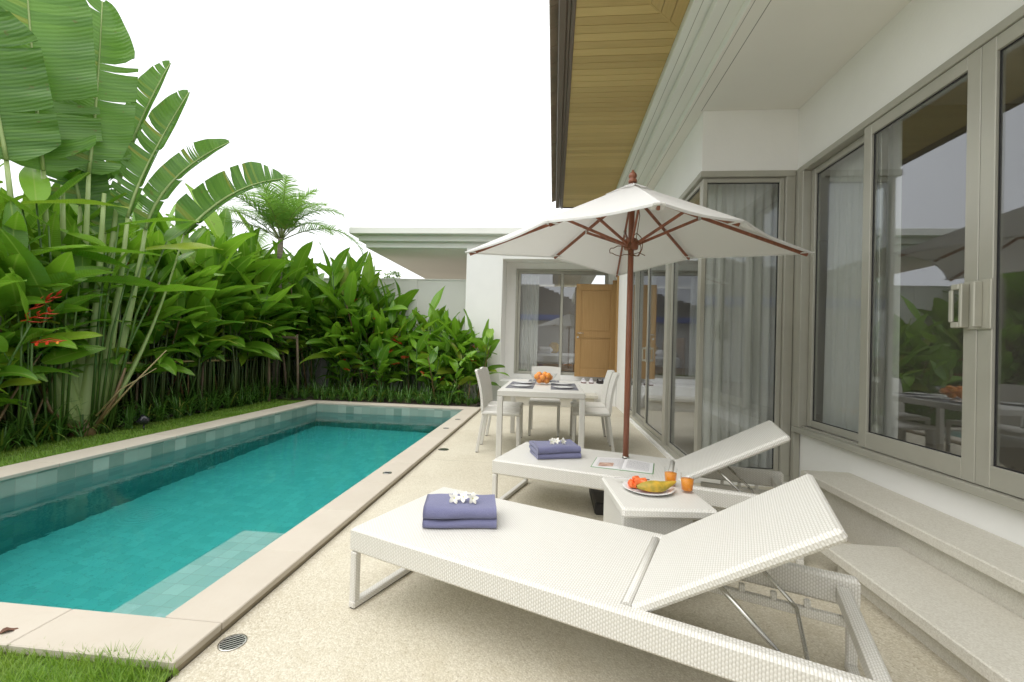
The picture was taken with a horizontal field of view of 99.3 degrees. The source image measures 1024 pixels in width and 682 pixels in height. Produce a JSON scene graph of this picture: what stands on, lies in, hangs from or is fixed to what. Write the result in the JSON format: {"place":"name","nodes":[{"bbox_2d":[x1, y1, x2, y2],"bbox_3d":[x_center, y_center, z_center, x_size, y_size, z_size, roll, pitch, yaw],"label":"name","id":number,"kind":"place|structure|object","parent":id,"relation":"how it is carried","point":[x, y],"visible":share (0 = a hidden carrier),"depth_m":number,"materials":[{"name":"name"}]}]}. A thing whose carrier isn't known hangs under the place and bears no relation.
{"place":"outdoors","nodes":[
{"label":"outdoors","id":0,"kind":"place"},
{"bbox_2d":[0,397,311,681],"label":"lawn","id":1,"kind":"structure","parent":0,"point":[56,665],"depth_m":1.57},
{"bbox_2d":[0,403,44,451],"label":"strap leaf clump","id":2,"kind":"object","parent":1,"relation":"on","point":[5,437],"visible":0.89,"depth_m":4.24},
{"bbox_2d":[0,400,81,446],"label":"strap leaf clump","id":3,"kind":"object","parent":1,"relation":"on","point":[32,438],"visible":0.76,"depth_m":4.48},
{"bbox_2d":[16,290,66,449],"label":"heliconia flower","id":4,"kind":"object","parent":1,"relation":"on","point":[21,418],"visible":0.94,"depth_m":4.29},
{"bbox_2d":[27,402,99,441],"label":"strap leaf clump","id":5,"kind":"object","parent":1,"relation":"on","point":[58,436],"visible":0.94,"depth_m":4.69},
{"bbox_2d":[9,388,480,445],"bbox_3d":[-3.685,1.099,4.331,5.300,0.045,11.950,2,-1,5],"label":"planting bed","id":6,"kind":"object","parent":1,"relation":"on","point":[282,396],"visible":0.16,"depth_m":8.45,"materials":[{"name":"soil"}]},
{"bbox_2d":[0,246,46,349],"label":"heliconia plant","id":7,"kind":"object","parent":6,"relation":"on","point":[16,263],"visible":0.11,"depth_m":4.19,"materials":[{"name":"green plant"}]},
{"bbox_2d":[0,268,78,420],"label":"heliconia plant","id":8,"kind":"object","parent":6,"relation":"on","point":[9,356],"visible":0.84,"depth_m":4.21,"materials":[{"name":"green plant"}]},
{"bbox_2d":[0,211,126,376],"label":"heliconia plant","id":9,"kind":"object","parent":6,"relation":"on","point":[63,262],"visible":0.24,"depth_m":4.54,"materials":[{"name":"green plant"}]},
{"bbox_2d":[0,194,128,429],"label":"heliconia plant","id":10,"kind":"object","parent":6,"relation":"on","point":[53,222],"visible":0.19,"depth_m":4.63,"materials":[{"name":"green plant"}]},
{"bbox_2d":[0,198,138,442],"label":"heliconia plant","id":11,"kind":"object","parent":6,"relation":"on","point":[15,241],"visible":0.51,"depth_m":4.47,"materials":[{"name":"green plant"}]},
{"bbox_2d":[0,172,151,423],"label":"heliconia plant","id":12,"kind":"object","parent":6,"relation":"on","point":[15,221],"visible":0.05,"depth_m":4.82,"materials":[{"name":"green plant"}]},
{"bbox_2d":[19,228,132,433],"bbox_3d":[-5.627,-0.191,5.044,1.922,2.523,1.799,2,-1,-10],"label":"heliconia plant","id":13,"kind":"object","parent":6,"relation":"on","point":[72,291],"visible":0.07,"depth_m":4.91,"materials":[{"name":"green plant"}]},
{"bbox_2d":[0,167,161,438],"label":"heliconia plant","id":14,"kind":"object","parent":6,"relation":"on","point":[36,188],"visible":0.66,"depth_m":4.78,"materials":[{"name":"green plant"}]},
{"bbox_2d":[28,232,158,362],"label":"heliconia plant","id":15,"kind":"object","parent":6,"relation":"on","point":[80,261],"visible":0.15,"depth_m":5.18,"materials":[{"name":"green plant"}]},
{"bbox_2d":[0,163,189,355],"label":"heliconia plant","id":16,"kind":"object","parent":6,"relation":"on","point":[70,240],"visible":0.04,"depth_m":5.40,"materials":[{"name":"green plant"}]},
{"bbox_2d":[62,251,196,373],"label":"heliconia plant","id":17,"kind":"object","parent":6,"relation":"on","point":[163,274],"visible":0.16,"depth_m":5.83,"materials":[{"name":"green plant"}]},
{"bbox_2d":[39,217,222,433],"bbox_3d":[-4.458,-0.310,5.155,0.826,2.823,1.623,1,-1,45],"label":"heliconia plant","id":18,"kind":"object","parent":6,"relation":"on","point":[173,232],"visible":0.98,"depth_m":5.16,"materials":[{"name":"green plant"}]},
{"bbox_2d":[59,204,205,359],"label":"heliconia plant","id":19,"kind":"object","parent":6,"relation":"on","point":[195,236],"visible":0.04,"depth_m":6.13,"materials":[{"name":"green plant"}]},
{"bbox_2d":[16,359,255,437],"bbox_3d":[-5.095,0.642,5.652,0.088,0.951,5.100,2,-1,5],"label":"bamboo rail","id":20,"kind":"object","parent":6,"relation":"on","point":[137,384],"visible":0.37,"depth_m":6.47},
{"bbox_2d":[82,216,200,408],"bbox_3d":[-5.681,-0.500,6.468,2.448,3.170,2.243,1,-1,40],"label":"heliconia plant","id":21,"kind":"object","parent":6,"relation":"on","point":[134,243],"visible":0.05,"depth_m":6.33,"materials":[{"name":"green plant"}]},
{"bbox_2d":[0,0,283,437],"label":"banana plant","id":22,"kind":"object","parent":6,"relation":"on","point":[59,119],"visible":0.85,"depth_m":5.20,"materials":[{"name":"green plant"}]},
{"bbox_2d":[48,170,238,313],"bbox_3d":[-5.726,-0.488,6.060,2.235,3.134,2.387,2,-1,7],"label":"heliconia plant","id":23,"kind":"object","parent":6,"relation":"on","point":[54,207],"visible":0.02,"depth_m":5.27,"materials":[{"name":"green plant"}]},
{"bbox_2d":[123,316,169,422],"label":"dry cane clump","id":24,"kind":"object","parent":6,"relation":"on","point":[148,375],"visible":0.38,"depth_m":6.00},
{"bbox_2d":[78,240,220,420],"bbox_3d":[-5.027,-0.120,5.885,1.720,2.431,1.877,2,-1,-25],"label":"heliconia plant","id":25,"kind":"object","parent":6,"relation":"on","point":[167,363],"visible":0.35,"depth_m":5.91,"materials":[{"name":"green plant"}]},
{"bbox_2d":[120,237,238,416],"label":"heliconia plant","id":26,"kind":"object","parent":6,"relation":"on","point":[193,299],"visible":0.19,"depth_m":6.24,"materials":[{"name":"green plant"}]},
{"bbox_2d":[130,229,241,411],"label":"heliconia plant","id":27,"kind":"object","parent":6,"relation":"on","point":[157,236],"visible":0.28,"depth_m":6.74,"materials":[{"name":"green plant"}]},
{"bbox_2d":[129,238,261,403],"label":"heliconia plant","id":28,"kind":"object","parent":6,"relation":"on","point":[216,303],"visible":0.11,"depth_m":6.95,"materials":[{"name":"green plant"}]},
{"bbox_2d":[131,224,264,410],"bbox_3d":[-5.156,-0.358,6.637,2.062,2.917,2.083,1,-1,29],"label":"heliconia plant","id":29,"kind":"object","parent":6,"relation":"on","point":[180,300],"visible":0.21,"depth_m":6.50,"materials":[{"name":"green plant"}]},
{"bbox_2d":[186,332,211,410],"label":"dry cane clump","id":30,"kind":"object","parent":6,"relation":"on","point":[209,376],"visible":0.26,"depth_m":6.97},
{"bbox_2d":[189,314,223,407],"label":"dry cane clump","id":31,"kind":"object","parent":6,"relation":"on","point":[219,375],"visible":0.19,"depth_m":7.31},
{"bbox_2d":[128,183,291,404],"bbox_3d":[-5.386,-0.791,7.292,2.677,3.788,2.705,1,-1,22],"label":"heliconia plant","id":32,"kind":"object","parent":6,"relation":"on","point":[213,222],"visible":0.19,"depth_m":7.13,"materials":[{"name":"green plant"}]},
{"bbox_2d":[219,324,242,406],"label":"dry cane clump","id":33,"kind":"object","parent":6,"relation":"on","point":[236,374],"visible":0.47,"depth_m":7.42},
{"bbox_2d":[165,206,308,373],"bbox_3d":[-5.651,-0.837,9.148,2.761,3.906,2.789,2,-1,-42],"label":"heliconia plant","id":34,"kind":"object","parent":6,"relation":"on","point":[224,214],"visible":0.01,"depth_m":8.52,"materials":[{"name":"green plant"}]},
{"bbox_2d":[196,229,296,401],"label":"heliconia plant","id":35,"kind":"object","parent":6,"relation":"on","point":[234,313],"visible":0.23,"depth_m":7.59,"materials":[{"name":"green plant"}]},
{"bbox_2d":[208,232,305,380],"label":"heliconia plant","id":36,"kind":"object","parent":6,"relation":"on","point":[241,264],"visible":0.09,"depth_m":7.25,"materials":[{"name":"green plant"}]},
{"bbox_2d":[210,237,307,396],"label":"heliconia plant","id":37,"kind":"object","parent":6,"relation":"on","point":[252,313],"visible":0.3,"depth_m":7.82,"materials":[{"name":"green plant"}]},
{"bbox_2d":[217,244,300,388],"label":"heliconia plant","id":38,"kind":"object","parent":6,"relation":"on","point":[268,272],"visible":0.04,"depth_m":8.13,"materials":[{"name":"green plant"}]},
{"bbox_2d":[225,225,307,388],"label":"heliconia plant","id":39,"kind":"object","parent":6,"relation":"on","point":[253,249],"visible":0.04,"depth_m":8.40,"materials":[{"name":"green plant"}]},
{"bbox_2d":[249,334,298,401],"bbox_3d":[-4.841,0.489,8.508,1.294,1.338,0.793,2,-1,-16],"label":"plant support","id":40,"kind":"object","parent":6,"relation":"on","point":[297,362],"visible":0.42,"depth_m":8.62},
{"bbox_2d":[238,266,312,387],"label":"heliconia plant","id":41,"kind":"object","parent":6,"relation":"on","point":[291,313],"visible":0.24,"depth_m":8.43,"materials":[{"name":"green plant"}]},
{"bbox_2d":[262,273,324,392],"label":"heliconia plant","id":42,"kind":"object","parent":6,"relation":"on","point":[294,303],"visible":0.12,"depth_m":8.96,"materials":[{"name":"green plant"}]},
{"bbox_2d":[270,241,343,392],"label":"heliconia plant","id":43,"kind":"object","parent":6,"relation":"on","point":[304,285],"visible":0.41,"depth_m":9.11,"materials":[{"name":"green plant"}]},
{"bbox_2d":[307,317,375,395],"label":"heliconia plant","id":44,"kind":"object","parent":6,"relation":"on","point":[343,365],"visible":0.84,"depth_m":8.95,"materials":[{"name":"green plant"}]},
{"bbox_2d":[287,242,401,390],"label":"heliconia plant","id":45,"kind":"object","parent":6,"relation":"on","point":[363,281],"visible":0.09,"depth_m":9.52,"materials":[{"name":"green plant"}]},
{"bbox_2d":[299,271,397,396],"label":"heliconia plant","id":46,"kind":"object","parent":6,"relation":"on","point":[352,283],"visible":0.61,"depth_m":8.95,"materials":[{"name":"green plant"}]},
{"bbox_2d":[305,251,408,388],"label":"heliconia plant","id":47,"kind":"object","parent":6,"relation":"on","point":[367,271],"visible":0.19,"depth_m":9.28,"materials":[{"name":"green plant"}]},
{"bbox_2d":[300,247,415,393],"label":"heliconia plant","id":48,"kind":"object","parent":6,"relation":"on","point":[338,266],"visible":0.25,"depth_m":9.19,"materials":[{"name":"green plant"}]},
{"bbox_2d":[328,266,395,393],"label":"heliconia plant","id":49,"kind":"object","parent":6,"relation":"on","point":[345,275],"visible":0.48,"depth_m":9.33,"materials":[{"name":"green plant"}]},
{"bbox_2d":[332,271,425,391],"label":"heliconia plant","id":50,"kind":"object","parent":6,"relation":"on","point":[405,299],"visible":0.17,"depth_m":9.61,"materials":[{"name":"green plant"}]},
{"bbox_2d":[352,326,406,397],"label":"heliconia plant","id":51,"kind":"object","parent":6,"relation":"on","point":[380,354],"visible":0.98,"depth_m":8.75,"materials":[{"name":"green plant"}]},
{"bbox_2d":[360,308,425,394],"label":"heliconia plant","id":52,"kind":"object","parent":6,"relation":"on","point":[391,331],"visible":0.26,"depth_m":9.12,"materials":[{"name":"green plant"}]},
{"bbox_2d":[383,300,416,396],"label":"heliconia plant","id":53,"kind":"object","parent":6,"relation":"on","point":[411,320],"visible":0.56,"depth_m":9.31,"materials":[{"name":"green plant"}]},
{"bbox_2d":[382,315,440,397],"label":"heliconia plant","id":54,"kind":"object","parent":6,"relation":"on","point":[419,345],"visible":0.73,"depth_m":9.07,"materials":[{"name":"green plant"}]},
{"bbox_2d":[397,303,452,390],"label":"heliconia plant","id":55,"kind":"object","parent":6,"relation":"on","point":[422,319],"visible":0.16,"depth_m":9.37,"materials":[{"name":"green plant"}]},
{"bbox_2d":[414,332,452,401],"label":"heliconia plant","id":56,"kind":"object","parent":6,"relation":"on","point":[432,357],"visible":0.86,"depth_m":8.52,"materials":[{"name":"green plant"}]},
{"bbox_2d":[415,308,469,398],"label":"heliconia plant","id":57,"kind":"object","parent":6,"relation":"on","point":[437,331],"visible":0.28,"depth_m":8.94,"materials":[{"name":"green plant"}]},
{"bbox_2d":[435,341,479,402],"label":"heliconia plant","id":58,"kind":"object","parent":6,"relation":"on","point":[458,370],"visible":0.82,"depth_m":8.52,"materials":[{"name":"green plant"}]},
{"bbox_2d":[422,316,496,399],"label":"heliconia plant","id":59,"kind":"object","parent":6,"relation":"on","point":[456,327],"visible":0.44,"depth_m":8.80,"materials":[{"name":"green plant"}]},
{"bbox_2d":[440,319,508,401],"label":"heliconia plant","id":60,"kind":"object","parent":6,"relation":"on","point":[486,343],"visible":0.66,"depth_m":8.75,"materials":[{"name":"green plant"}]},
{"bbox_2d":[207,173,367,395],"bbox_3d":[-4.721,-1.077,8.903,3.508,4.520,2.441,2,-1,5],"label":"feather palm","id":61,"kind":"object","parent":1,"relation":"on","point":[281,213],"visible":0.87,"depth_m":8.74,"materials":[{"name":"green plant"}]},
{"bbox_2d":[0,404,461,497],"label":"pool wall","id":62,"kind":"structure","parent":0,"point":[11,486],"depth_m":4.98,"materials":[{"name":"tile"}]},
{"bbox_2d":[0,0,604,283],"label":"sky","id":63,"kind":"structure","parent":0,"point":[400,113],"materials":[{"name":"white"}]},
{"bbox_2d":[537,342,574,371],"bbox_3d":[1.627,0.390,12.096,2.050,1.050,2.000,2,-1,5],"label":"bed","id":64,"kind":"object","parent":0,"point":[548,356],"visible":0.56,"depth_m":11.24,"materials":[{"name":"white fabric"}]},
{"bbox_2d":[168,401,969,681],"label":"terrace","id":65,"kind":"structure","parent":0,"point":[304,622],"depth_m":1.86,"materials":[{"name":"concrete"}]},
{"bbox_2d":[217,634,246,651],"bbox_3d":[-1.099,1.185,1.712,0.100,0.003,0.100,2,-1,5],"label":"floor drain","id":66,"kind":"object","parent":65,"relation":"on","point":[232,642],"visible":1,"depth_m":1.71,"materials":[{"name":"metal"}]},
{"bbox_2d":[475,369,521,451],"bbox_3d":[-0.162,0.792,5.047,0.542,0.915,0.430,2,-1,4],"label":"dining chair","id":67,"kind":"object","parent":65,"relation":"on","point":[492,411],"visible":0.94,"depth_m":4.88,"materials":[{"name":"wicker"}]},
{"bbox_2d":[480,367,523,437],"bbox_3d":[-0.139,0.798,5.549,0.542,0.915,0.430,2,-1,7],"label":"dining chair","id":68,"kind":"object","parent":65,"relation":"on","point":[489,390],"visible":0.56,"depth_m":5.67,"materials":[{"name":"wicker"}]},
{"bbox_2d":[495,379,585,458],"bbox_3d":[0.360,0.896,5.218,0.900,0.740,1.560,2,-1,5],"label":"dining table","id":69,"kind":"object","parent":65,"relation":"on","point":[541,390],"visible":0.56,"depth_m":4.48,"materials":[{"name":"wicker"}]},
{"bbox_2d":[528,366,560,436],"bbox_3d":[0.460,0.821,6.079,0.430,0.915,0.542,2,-1,5],"label":"dining chair","id":70,"kind":"object","parent":65,"relation":"on","point":[554,372],"visible":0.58,"depth_m":6.05,"materials":[{"name":"wicker"}]},
{"bbox_2d":[569,370,613,441],"bbox_3d":[1.052,0.834,5.746,0.542,0.915,0.430,2,-1,4],"label":"dining chair","id":71,"kind":"object","parent":65,"relation":"on","point":[606,383],"visible":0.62,"depth_m":5.80,"materials":[{"name":"wicker"}]},
{"bbox_2d":[571,372,619,451],"bbox_3d":[0.990,0.826,5.197,0.542,0.915,0.430,2,-1,7],"label":"dining chair","id":72,"kind":"object","parent":65,"relation":"on","point":[600,412],"visible":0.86,"depth_m":5.02,"materials":[{"name":"wicker"}]},
{"bbox_2d":[349,474,892,681],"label":"sun lounger","id":73,"kind":"object","parent":65,"relation":"on","point":[616,582],"visible":0.96,"depth_m":1.59,"materials":[{"name":"white wicker"}]},
{"bbox_2d":[422,519,496,528],"bbox_3d":[-0.242,0.834,2.076,0.339,0.043,0.224,2,-1,-3],"label":"folded towel","id":74,"kind":"object","parent":73,"relation":"on","point":[459,523],"visible":0.52,"depth_m":1.98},
{"bbox_2d":[423,494,496,518],"bbox_3d":[-0.245,0.788,2.080,0.338,0.057,0.222,2,-1,-4],"label":"folded towel","id":75,"kind":"object","parent":74,"relation":"on","point":[438,506],"visible":0.91,"depth_m":1.99,"materials":[{"name":"fabric"}]},
{"bbox_2d":[465,170,814,514],"bbox_3d":[0.905,-0.034,3.377,2.012,2.591,1.779,2,-1,-34],"label":"parasol","id":76,"kind":"object","parent":65,"relation":"on","point":[631,227],"visible":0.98,"depth_m":3.48,"materials":[{"name":"white fabric"}]},
{"bbox_2d":[492,420,803,564],"bbox_3d":[0.889,0.898,3.148,1.950,0.722,0.690,1,-1,22],"label":"sun lounger","id":77,"kind":"object","parent":65,"relation":"on","point":[715,460],"visible":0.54,"depth_m":3.03,"materials":[{"name":"white wicker"}]},
{"bbox_2d":[530,449,580,458],"bbox_3d":[0.333,0.863,3.372,0.342,0.044,0.250,2,-1,-12],"label":"folded towel","id":78,"kind":"object","parent":77,"relation":"on","point":[558,455],"visible":0.6,"depth_m":3.26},
{"bbox_2d":[529,439,580,453],"bbox_3d":[0.329,0.818,3.373,0.343,0.057,0.251,2,-1,-14],"label":"folded towel","id":79,"kind":"object","parent":78,"relation":"on","point":[546,447],"visible":0.94,"depth_m":3.29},
{"bbox_2d":[591,457,653,473],"bbox_3d":[0.802,0.887,3.140,0.422,0.018,0.290,1,-1,19],"label":"magazine","id":80,"kind":"object","parent":77,"relation":"on","point":[630,465],"visible":1,"depth_m":3.11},
{"bbox_2d":[601,477,716,598],"bbox_3d":[0.743,1.021,2.297,0.455,0.450,0.500,2,-1,0],"label":"side table","id":81,"kind":"object","parent":65,"relation":"on","point":[678,508],"visible":0.52,"depth_m":2.10,"materials":[{"name":"wicker"}]},
{"bbox_2d":[622,480,674,495],"bbox_3d":[0.727,0.786,2.325,0.268,0.018,0.263,2,-1,5],"label":"plate","id":82,"kind":"object","parent":81,"relation":"on","point":[670,490],"visible":0.49,"depth_m":2.28,"materials":[{"name":"white ceramic"}]},
{"bbox_2d":[636,480,675,491],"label":"bananas","id":83,"kind":"object","parent":82,"relation":"on","point":[655,486],"visible":1,"depth_m":2.26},
{"bbox_2d":[549,0,1023,546],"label":"house","id":84,"kind":"structure","parent":65,"relation":"on","point":[691,100],"depth_m":3.74,"materials":[{"name":"paint"}]},
{"bbox_2d":[630,271,638,414],"bbox_3d":[2.075,-0.115,7.448,0.045,2.701,0.458,2,-1,5],"label":"sliding door","id":85,"kind":"structure","parent":84,"relation":"in","point":[632,411],"depth_m":7.22,"materials":[{"name":"beige metal"}]},
{"bbox_2d":[635,267,655,425],"bbox_3d":[2.052,-0.123,6.713,0.045,2.701,1.050,2,-1,5],"label":"sliding door","id":86,"kind":"structure","parent":84,"relation":"in","point":[637,414],"depth_m":6.21,"materials":[{"name":"beige metal"}]},
{"bbox_2d":[642,268,661,439],"bbox_3d":[1.878,-0.138,5.726,0.108,2.701,1.088,2,-1,5],"label":"sliding door","id":87,"kind":"structure","parent":84,"relation":"in","point":[647,352],"depth_m":6.21,"materials":[{"name":"beige metal"}]},
{"bbox_2d":[667,181,701,456],"bbox_3d":[1.811,-0.153,4.560,0.045,2.701,0.978,2,-1,5],"label":"bay window","id":88,"kind":"structure","parent":84,"relation":"in","point":[698,188],"depth_m":5.00,"materials":[{"name":"beige metal"}]},
{"bbox_2d":[711,184,721,444],"bbox_3d":[1.976,-0.143,4.294,0.087,2.770,0.320,2,-1,5],"label":"curtain","id":89,"kind":"object","parent":84,"relation":"hanging from","point":[715,414],"visible":0.27,"depth_m":4.16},
{"bbox_2d":[701,184,777,467],"bbox_3d":[2.188,-0.139,4.174,0.650,2.770,0.089,2,-1,5],"label":"curtain","id":90,"kind":"object","parent":84,"relation":"hanging from","point":[747,329],"visible":0.7,"depth_m":4.17,"materials":[{"name":"fabric"}]},
{"bbox_2d":[695,178,784,470],"bbox_3d":[2.096,-0.151,4.014,0.718,2.701,0.045,2,-1,5],"label":"bay window","id":91,"kind":"structure","parent":84,"relation":"in","point":[780,181],"depth_m":3.99,"materials":[{"name":"beige metal"}]},
{"bbox_2d":[807,127,888,440],"bbox_3d":[2.574,-0.384,3.383,0.045,2.231,0.815,2,-1,5],"label":"sliding window","id":92,"kind":"structure","parent":84,"relation":"in","point":[882,178],"depth_m":3.02,"materials":[{"name":"beige metal"}]},
{"bbox_2d":[822,120,901,441],"bbox_3d":[2.679,-0.339,3.370,0.070,2.360,0.770,2,-1,5],"label":"curtain","id":93,"kind":"object","parent":84,"relation":"hanging from","point":[842,348],"visible":0.57,"depth_m":3.42,"materials":[{"name":"fabric"}]},
{"bbox_2d":[791,5,1023,512],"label":"window frame","id":94,"kind":"structure","parent":84,"relation":"in","point":[800,426],"depth_m":3.31,"materials":[{"name":"beige metal"}]},
{"bbox_2d":[858,47,982,482],"bbox_3d":[2.421,-0.390,2.646,0.099,2.243,0.863,2,-1,5],"label":"sliding window","id":95,"kind":"structure","parent":84,"relation":"in","point":[962,467],"depth_m":2.41,"materials":[{"name":"beige metal"}]},
{"bbox_2d":[971,18,1023,498],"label":"sliding window","id":96,"kind":"structure","parent":84,"relation":"in","point":[986,297],"depth_m":2.16,"materials":[{"name":"beige metal"}]},
{"bbox_2d":[800,470,1023,618],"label":"stone step","id":97,"kind":"object","parent":65,"relation":"on","point":[989,565],"visible":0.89,"depth_m":2.25,"materials":[{"name":"stone"}]},
{"bbox_2d":[820,543,1023,681],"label":"stone step","id":98,"kind":"object","parent":65,"relation":"on","point":[969,633],"visible":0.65,"depth_m":1.83,"materials":[{"name":"stone"}]},
{"label":"ground","id":99,"kind":"structure","parent":0,"visible":0},
{"bbox_2d":[3,409,480,681],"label":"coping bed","id":100,"kind":"object","parent":99,"relation":"on","point":[184,664],"visible":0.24,"depth_m":2.07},
{"bbox_2d":[0,400,480,669],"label":"pool coping","id":101,"kind":"object","parent":100,"relation":"on","point":[190,627],"visible":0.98,"depth_m":1.97,"materials":[{"name":"beige stone"}]},
{"bbox_2d":[285,277,465,392],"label":"garden wall","id":102,"kind":"structure","parent":99,"relation":"on","point":[453,298],"depth_m":10.26,"materials":[{"name":"paint"}]},
{"bbox_2d":[349,227,618,406],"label":"wing","id":103,"kind":"structure","parent":99,"relation":"on","point":[578,313],"depth_m":9.67,"materials":[{"name":"paint"}]},
{"bbox_2d":[519,275,538,370],"bbox_3d":[0.408,-0.353,10.334,0.420,2.410,0.092,2,-1,5],"label":"curtain","id":104,"kind":"object","parent":103,"relation":"hanging from","point":[529,321],"visible":0.93,"depth_m":10.34,"materials":[{"name":"fabric"}]},
{"bbox_2d":[516,271,563,374],"bbox_3d":[0.643,-0.425,10.043,1.040,2.370,0.045,2,-1,5],"label":"window","id":105,"kind":"structure","parent":103,"relation":"in","point":[520,272],"depth_m":10.04,"materials":[{"name":"beige metal"}]},
{"bbox_2d":[514,269,599,372],"bbox_3d":[1.116,-0.433,9.988,2.090,2.418,0.115,2,-1,5],"label":"window frame","id":106,"kind":"structure","parent":103,"relation":"in","point":[565,270],"depth_m":10.02,"materials":[{"name":"beige metal"}]},
{"bbox_2d":[574,284,616,376],"bbox_3d":[1.858,-0.232,9.664,0.890,2.065,0.054,2,-1,5],"label":"door","id":107,"kind":"structure","parent":103,"relation":"in","point":[595,328],"depth_m":9.66,"materials":[{"name":"brown wood"}]},
{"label":"pool","id":108,"kind":"structure","parent":0,"visible":0},
{"bbox_2d":[0,411,450,617],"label":"pool water","id":109,"kind":"structure","parent":108,"relation":"in","point":[163,535],"depth_m":3.27,"materials":[{"name":"liquid"}]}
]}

